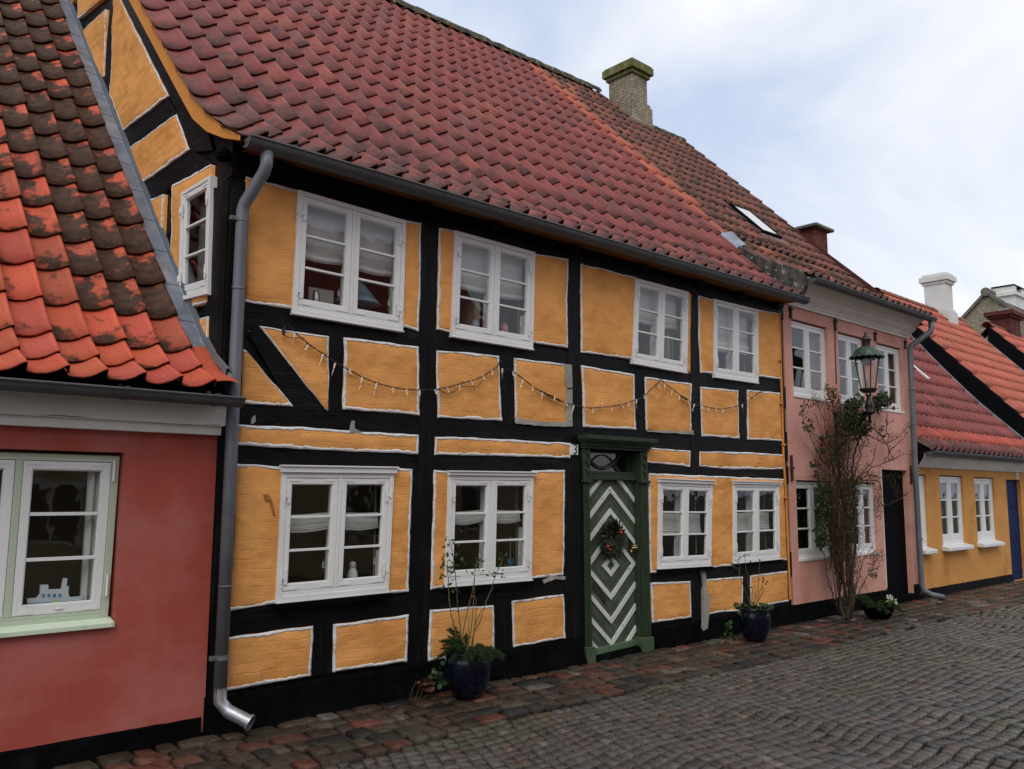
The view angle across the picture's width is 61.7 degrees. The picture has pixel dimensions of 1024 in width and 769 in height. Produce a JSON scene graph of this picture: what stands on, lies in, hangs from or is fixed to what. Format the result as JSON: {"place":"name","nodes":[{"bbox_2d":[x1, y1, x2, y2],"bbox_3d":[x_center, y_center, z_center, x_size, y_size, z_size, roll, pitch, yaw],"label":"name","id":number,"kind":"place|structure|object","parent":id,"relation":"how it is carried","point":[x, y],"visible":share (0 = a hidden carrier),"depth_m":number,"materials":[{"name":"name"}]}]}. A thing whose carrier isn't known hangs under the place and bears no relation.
{"place":"outdoors","nodes":[
{"label":"outdoors","id":0,"kind":"place"},
{"bbox_2d":[0,0,246,768],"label":"red house","id":1,"kind":"structure","parent":0,"point":[113,368],"depth_m":5.96,"materials":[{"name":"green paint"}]},
{"bbox_2d":[26,578,82,603],"bbox_3d":[-2.974,1.362,5.577,0.332,0.191,0.023,7,-10,-42],"label":"toy ship","id":2,"kind":"object","parent":1,"relation":"on","point":[46,595],"visible":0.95,"depth_m":5.56},
{"bbox_2d":[52,600,63,609],"bbox_3d":[-2.938,1.424,5.536,0.090,0.061,0.090,7,-10,-42],"label":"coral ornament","id":3,"kind":"object","parent":1,"relation":"on","point":[54,601],"visible":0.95,"depth_m":5.51,"materials":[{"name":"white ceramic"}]},
{"bbox_2d":[0,452,119,626],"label":"window","id":4,"kind":"structure","parent":1,"relation":"in","point":[17,472],"depth_m":5.47,"materials":[{"name":"white paint"}]},
{"bbox_2d":[80,471,99,599],"bbox_3d":[-2.815,1.042,5.765,0.130,1.000,0.035,7,-10,-42],"label":"curtain","id":5,"kind":"object","parent":1,"relation":"hanging from","point":[90,523],"visible":0.48,"depth_m":5.75,"materials":[{"name":"white fabric"}]},
{"bbox_2d":[52,580,1023,768],"bbox_3d":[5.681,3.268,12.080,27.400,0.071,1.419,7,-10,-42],"label":"pavement","id":6,"kind":"structure","parent":0,"point":[323,740],"depth_m":7.02,"materials":[{"name":"stone"}]},
{"bbox_2d":[409,661,446,698],"bbox_3d":[-0.684,2.455,7.109,0.361,0.294,0.115,7,-10,-42],"label":"weed","id":7,"kind":"object","parent":6,"relation":"on","point":[439,674],"visible":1,"depth_m":7.12,"materials":[{"name":"green plant"}]},
{"bbox_2d":[71,0,810,737],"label":"timbered house","id":8,"kind":"structure","parent":6,"relation":"on","point":[433,142],"depth_m":8.30,"materials":[{"name":"yellow paint"}]},
{"bbox_2d":[177,175,216,299],"bbox_3d":[-2.519,-1.143,6.883,0.117,0.980,0.648,7,-10,-42],"label":"window","id":9,"kind":"structure","parent":8,"relation":"in","point":[200,288],"depth_m":6.84,"materials":[{"name":"white paint"}]},
{"bbox_2d":[197,198,205,281],"bbox_3d":[-2.438,-1.151,6.942,0.016,0.930,0.593,7,-10,-42],"label":"curtain","id":10,"kind":"object","parent":8,"relation":"hanging from","point":[201,257],"visible":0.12,"depth_m":7.09,"materials":[{"name":"white fabric"}]},
{"bbox_2d":[312,290,319,301],"bbox_3d":[-1.622,-0.711,7.087,0.060,0.141,0.059,7,-10,-42],"label":"steel flask","id":11,"kind":"object","parent":8,"relation":"on","point":[315,295],"visible":0.71,"depth_m":7.07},
{"bbox_2d":[308,287,333,303],"bbox_3d":[-1.609,-0.727,7.206,0.234,0.156,0.015,7,-10,-42],"label":"grey board","id":12,"kind":"object","parent":8,"relation":"attached to","point":[326,296],"visible":0.64,"depth_m":7.22,"materials":[{"name":"grey"}]},
{"bbox_2d":[290,512,378,532],"bbox_3d":[-1.455,1.111,6.910,0.903,0.158,0.030,7,-10,-42],"label":"roman blind","id":13,"kind":"object","parent":8,"relation":"attached to","point":[306,525],"visible":0.58,"depth_m":6.88,"materials":[{"name":"white fabric"}]},
{"bbox_2d":[273,465,398,609],"bbox_3d":[-1.415,1.196,6.868,1.073,1.088,0.200,7,-10,-42],"label":"window","id":14,"kind":"structure","parent":8,"relation":"in","point":[334,589],"depth_m":6.80,"materials":[{"name":"white paint"}]},
{"bbox_2d":[290,190,405,332],"bbox_3d":[-1.375,-0.999,7.184,1.065,1.026,0.182,7,-10,-42],"label":"window","id":15,"kind":"structure","parent":8,"relation":"in","point":[347,312],"depth_m":7.13,"materials":[{"name":"white paint"}]},
{"bbox_2d":[305,206,392,276],"bbox_3d":[-1.398,-1.222,7.245,0.934,0.502,0.029,7,-10,-42],"label":"roman blind","id":16,"kind":"object","parent":8,"relation":"attached to","point":[321,223],"visible":0.59,"depth_m":7.21,"materials":[{"name":"white fabric"}]},
{"bbox_2d":[347,561,357,577],"bbox_3d":[-1.306,1.528,7.024,0.085,0.157,0.086,-2,-7,14],"label":"seal figurine","id":17,"kind":"object","parent":8,"relation":"on","point":[352,572],"visible":0.81,"depth_m":7.00,"materials":[{"name":"white ceramic"}]},
{"bbox_2d":[333,281,379,309],"bbox_3d":[-1.347,-0.669,7.429,0.408,0.453,0.408,7,-10,-42],"label":"table lamp","id":18,"kind":"object","parent":8,"relation":"in","point":[367,299],"visible":0.35,"depth_m":7.36,"materials":[{"name":"metal"}]},
{"bbox_2d":[471,320,479,326],"bbox_3d":[-0.351,-0.557,8.195,0.084,0.115,0.083,7,-10,-42],"label":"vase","id":19,"kind":"object","parent":8,"relation":"in","point":[475,323],"visible":0.62,"depth_m":8.17,"materials":[{"name":"grey ceramic"}]},
{"bbox_2d":[455,510,520,524],"bbox_3d":[-0.258,1.239,7.994,0.926,0.138,0.030,7,-10,-42],"label":"roman blind","id":20,"kind":"object","parent":8,"relation":"attached to","point":[469,519],"visible":0.54,"depth_m":7.97,"materials":[{"name":"white fabric"}]},
{"bbox_2d":[442,470,537,592],"bbox_3d":[-0.221,1.343,7.948,1.094,1.080,0.200,7,-10,-42],"label":"window","id":21,"kind":"structure","parent":8,"relation":"in","point":[520,575],"depth_m":7.91,"materials":[{"name":"white paint"}]},
{"bbox_2d":[460,244,522,300],"bbox_3d":[-0.227,-1.103,8.307,0.921,0.494,0.030,7,-10,-42],"label":"roman blind","id":22,"kind":"object","parent":8,"relation":"attached to","point":[473,258],"visible":0.54,"depth_m":8.28,"materials":[{"name":"white fabric"}]},
{"bbox_2d":[449,230,534,350],"bbox_3d":[-0.206,-0.876,8.243,1.058,1.012,0.182,7,-10,-42],"label":"window","id":23,"kind":"structure","parent":8,"relation":"in","point":[490,333],"depth_m":8.19,"materials":[{"name":"white paint"}]},
{"bbox_2d":[500,313,509,331],"bbox_3d":[-0.073,-0.603,8.457,0.093,0.258,0.083,7,-10,-42],"label":"vase","id":24,"kind":"object","parent":8,"relation":"in","point":[504,327],"visible":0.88,"depth_m":8.42,"materials":[{"name":"pink ceramic"}]},
{"bbox_2d":[506,536,514,565],"bbox_3d":[-0.015,1.595,8.169,0.090,0.300,0.020,7,-10,-42],"label":"heart ornament","id":25,"kind":"object","parent":8,"relation":"hanging from","point":[510,561],"visible":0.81,"depth_m":8.16,"materials":[{"name":"blue ceramic"}]},
{"bbox_2d":[281,317,765,412],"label":"fairy lights","id":26,"kind":"object","parent":8,"relation":"attached to","point":[439,389],"visible":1,"depth_m":8.10,"materials":[{"name":"brown"}]},
{"bbox_2d":[570,444,577,454],"bbox_3d":[0.637,0.663,8.756,0.098,0.114,0.024,7,-10,-42],"label":"house number sign","id":27,"kind":"object","parent":8,"relation":"attached to","point":[574,449],"visible":1,"depth_m":8.74,"materials":[{"name":"white"}]},
{"bbox_2d":[589,480,638,654],"bbox_3d":[1.054,1.912,9.096,0.820,1.805,0.131,7,-10,-42],"label":"door","id":28,"kind":"structure","parent":8,"relation":"in","point":[613,586],"depth_m":9.13,"materials":[{"name":"green wood"}]},
{"bbox_2d":[598,516,626,560],"bbox_3d":[1.073,1.633,9.081,0.447,0.484,0.098,7,-10,-42],"label":"door wreath","id":29,"kind":"object","parent":28,"relation":"hanging from","point":[617,533],"depth_m":9.06,"materials":[{"name":"green plant"}]},
{"bbox_2d":[639,288,677,329],"bbox_3d":[1.673,-0.903,10.030,0.904,0.454,0.028,7,-10,-42],"label":"roman blind","id":30,"kind":"object","parent":8,"relation":"attached to","point":[646,300],"visible":0.5,"depth_m":10.01,"materials":[{"name":"white fabric"}]},
{"bbox_2d":[629,278,688,373],"bbox_3d":[1.684,-0.661,9.955,1.068,1.003,0.182,7,-10,-42],"label":"window","id":31,"kind":"structure","parent":8,"relation":"in","point":[656,360],"depth_m":9.92,"materials":[{"name":"white paint"}]},
{"bbox_2d":[663,513,701,533],"bbox_3d":[1.937,1.625,9.965,0.912,0.258,0.030,7,-10,-42],"label":"cafe curtain","id":32,"kind":"object","parent":8,"relation":"attached to","point":[669,523],"visible":0.6,"depth_m":9.94,"materials":[{"name":"white fabric"}]},
{"bbox_2d":[656,478,715,573],"bbox_3d":[1.981,1.630,9.938,1.109,1.069,0.200,7,-10,-42],"label":"window","id":33,"kind":"structure","parent":8,"relation":"in","point":[681,561],"depth_m":9.89,"materials":[{"name":"white paint"}]},
{"bbox_2d":[717,307,748,355],"bbox_3d":[2.807,-0.700,11.046,0.904,0.611,0.030,7,-10,-42],"label":"roman blind","id":34,"kind":"object","parent":8,"relation":"attached to","point":[722,321],"visible":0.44,"depth_m":11.03,"materials":[{"name":"white fabric"}]},
{"bbox_2d":[711,299,759,383],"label":"window","id":35,"kind":"structure","parent":8,"relation":"in","point":[732,372],"depth_m":10.95,"materials":[{"name":"white paint"}]},
{"bbox_2d":[737,512,769,530],"bbox_3d":[3.045,1.761,10.967,0.956,0.256,0.031,7,-10,-42],"label":"roman blind","id":36,"kind":"object","parent":8,"relation":"attached to","point":[742,521],"visible":0.64,"depth_m":10.96,"materials":[{"name":"white fabric"}]},
{"bbox_2d":[731,481,782,567],"bbox_3d":[3.084,1.765,10.936,1.143,1.054,0.200,7,-10,-42],"label":"window","id":37,"kind":"structure","parent":8,"relation":"in","point":[769,556],"depth_m":10.90,"materials":[{"name":"white paint"}]},
{"bbox_2d":[435,536,508,698],"bbox_3d":[-0.340,1.936,7.216,0.602,1.318,0.661,0,-7,3],"label":"potted plant","id":38,"kind":"object","parent":6,"relation":"on","point":[467,669],"visible":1,"depth_m":7.04,"materials":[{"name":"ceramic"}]},
{"bbox_2d":[724,620,742,639],"bbox_3d":[2.627,2.917,10.078,0.398,0.292,0.163,7,-10,-42],"label":"weed","id":39,"kind":"object","parent":6,"relation":"on","point":[728,627],"visible":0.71,"depth_m":10.04,"materials":[{"name":"green plant"}]},
{"bbox_2d":[540,57,944,622],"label":"pink house","id":40,"kind":"structure","parent":6,"relation":"on","point":[841,311],"depth_m":13.55,"materials":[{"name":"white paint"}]},
{"bbox_2d":[791,321,826,398],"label":"window","id":41,"kind":"structure","parent":40,"relation":"in","point":[805,329],"depth_m":12.33,"materials":[{"name":"white paint"}]},
{"bbox_2d":[809,333,816,389],"bbox_3d":[4.384,-0.295,12.585,0.350,1.050,0.032,7,-10,-42],"label":"curtain","id":42,"kind":"object","parent":40,"relation":"hanging from","point":[812,346],"visible":0.36,"depth_m":12.64,"materials":[{"name":"white fabric"}]},
{"bbox_2d":[796,482,830,557],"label":"window","id":43,"kind":"structure","parent":40,"relation":"in","point":[811,551],"depth_m":11.98,"materials":[{"name":"white paint"}]},
{"bbox_2d":[814,489,821,546],"bbox_3d":[4.367,1.937,12.298,0.330,1.050,0.032,7,-10,-42],"label":"curtain","id":44,"kind":"object","parent":40,"relation":"hanging from","point":[815,505],"visible":0.09,"depth_m":12.31,"materials":[{"name":"white fabric"}]},
{"bbox_2d":[838,334,863,404],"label":"window","id":45,"kind":"structure","parent":40,"relation":"in","point":[847,340],"depth_m":13.15,"materials":[{"name":"white paint"}]},
{"bbox_2d":[850,344,855,396],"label":"curtain","id":46,"kind":"object","parent":40,"relation":"hanging from","point":[853,371],"visible":0.27,"depth_m":13.47,"materials":[{"name":"white fabric"}]},
{"bbox_2d":[834,331,884,445],"bbox_3d":[5.005,0.121,12.353,0.488,1.772,0.764,7,-10,-42],"label":"wall lamp","id":47,"kind":"object","parent":40,"relation":"attached to","point":[866,354],"visible":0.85,"depth_m":12.24,"materials":[{"name":"green metal"}]},
{"bbox_2d":[855,484,875,552],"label":"window","id":48,"kind":"structure","parent":40,"relation":"in","point":[870,507],"depth_m":13.10,"materials":[{"name":"white paint"}]},
{"bbox_2d":[880,352,890,395],"bbox_3d":[6.230,-0.078,14.256,0.350,1.050,0.032,7,-10,-42],"label":"curtain","id":49,"kind":"object","parent":40,"relation":"hanging from","point":[889,373],"visible":0.16,"depth_m":14.33,"materials":[{"name":"white fabric"}]},
{"bbox_2d":[876,344,900,410],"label":"window","id":50,"kind":"structure","parent":40,"relation":"in","point":[884,350],"depth_m":14.14,"materials":[{"name":"white paint"}]},
{"bbox_2d":[882,470,907,595],"bbox_3d":[6.083,2.424,13.719,0.950,2.090,0.045,7,-10,-42],"label":"door","id":51,"kind":"structure","parent":40,"relation":"in","point":[895,540],"depth_m":13.76,"materials":[{"name":"black wood"}]},
{"bbox_2d":[732,553,774,640],"bbox_3d":[2.777,2.455,9.938,0.640,0.992,0.502,1,-7,-8],"label":"potted plant","id":52,"kind":"object","parent":6,"relation":"on","point":[754,620],"visible":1,"depth_m":9.80,"materials":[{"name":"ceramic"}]},
{"bbox_2d":[794,381,912,619],"bbox_3d":[5.329,1.629,12.520,3.918,3.318,0.695,7,-10,-42],"label":"climbing rose","id":53,"kind":"object","parent":6,"relation":"on","point":[839,533],"visible":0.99,"depth_m":11.97,"materials":[{"name":"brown plant"}]},
{"bbox_2d":[855,593,904,618],"bbox_3d":[5.107,3.026,11.672,0.828,0.318,0.589,2,-7,-15],"label":"planter","id":54,"kind":"object","parent":6,"relation":"on","point":[882,609],"visible":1,"depth_m":11.59,"materials":[{"name":"green plant"}]},
{"bbox_2d":[874,272,1023,476],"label":"orange roofed house","id":55,"kind":"structure","parent":6,"relation":"on","point":[977,367],"depth_m":20.85,"materials":[{"name":"tile"}]},
{"bbox_2d":[961,287,1023,334],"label":"brick gable house","id":56,"kind":"structure","parent":6,"relation":"on","point":[988,300],"depth_m":34.66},
{"bbox_2d":[979,308,1023,371],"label":"orange roofed house","id":57,"kind":"structure","parent":6,"relation":"on","point":[1002,334],"depth_m":24.45,"materials":[{"name":"tile"}]},
{"bbox_2d":[991,284,1023,309],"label":"white chimneyed house","id":58,"kind":"structure","parent":6,"relation":"on","point":[1012,294],"depth_m":42.86,"materials":[{"name":"white paint"}]},
{"bbox_2d":[324,604,1023,768],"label":"road","id":59,"kind":"structure","parent":0,"point":[948,693],"depth_m":6.41,"materials":[{"name":"stone"}]},
{"bbox_2d":[403,0,1023,316],"label":"sky","id":60,"kind":"structure","parent":0,"point":[894,127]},
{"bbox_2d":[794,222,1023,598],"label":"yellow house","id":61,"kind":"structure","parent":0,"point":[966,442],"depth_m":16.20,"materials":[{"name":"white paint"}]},
{"bbox_2d":[919,476,926,546],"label":"window","id":62,"kind":"structure","parent":61,"relation":"in","point":[921,479],"depth_m":14.48,"materials":[{"name":"white paint"}]},
{"bbox_2d":[940,483,955,533],"bbox_3d":[7.727,2.257,15.350,1.010,1.200,0.032,7,-10,-42],"label":"curtain","id":63,"kind":"object","parent":61,"relation":"hanging from","point":[943,510],"visible":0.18,"depth_m":15.40,"materials":[{"name":"white fabric"}]},
{"bbox_2d":[939,476,963,544],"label":"window","id":64,"kind":"structure","parent":61,"relation":"in","point":[949,538],"depth_m":15.30,"materials":[{"name":"white paint"}]},
{"bbox_2d":[975,478,986,531],"bbox_3d":[8.902,2.396,16.412,0.970,1.200,0.032,7,-10,-42],"label":"curtain","id":65,"kind":"object","parent":61,"relation":"hanging from","point":[977,507],"visible":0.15,"depth_m":16.46,"materials":[{"name":"white fabric"}]},
{"bbox_2d":[974,478,994,540],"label":"window","id":66,"kind":"structure","parent":61,"relation":"in","point":[983,535],"depth_m":16.36,"materials":[{"name":"white paint"}]},
{"bbox_2d":[1006,480,1022,578],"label":"door","id":67,"kind":"structure","parent":61,"relation":"in","point":[1011,485],"depth_m":17.39,"materials":[{"name":"blue wood"}]}
]}

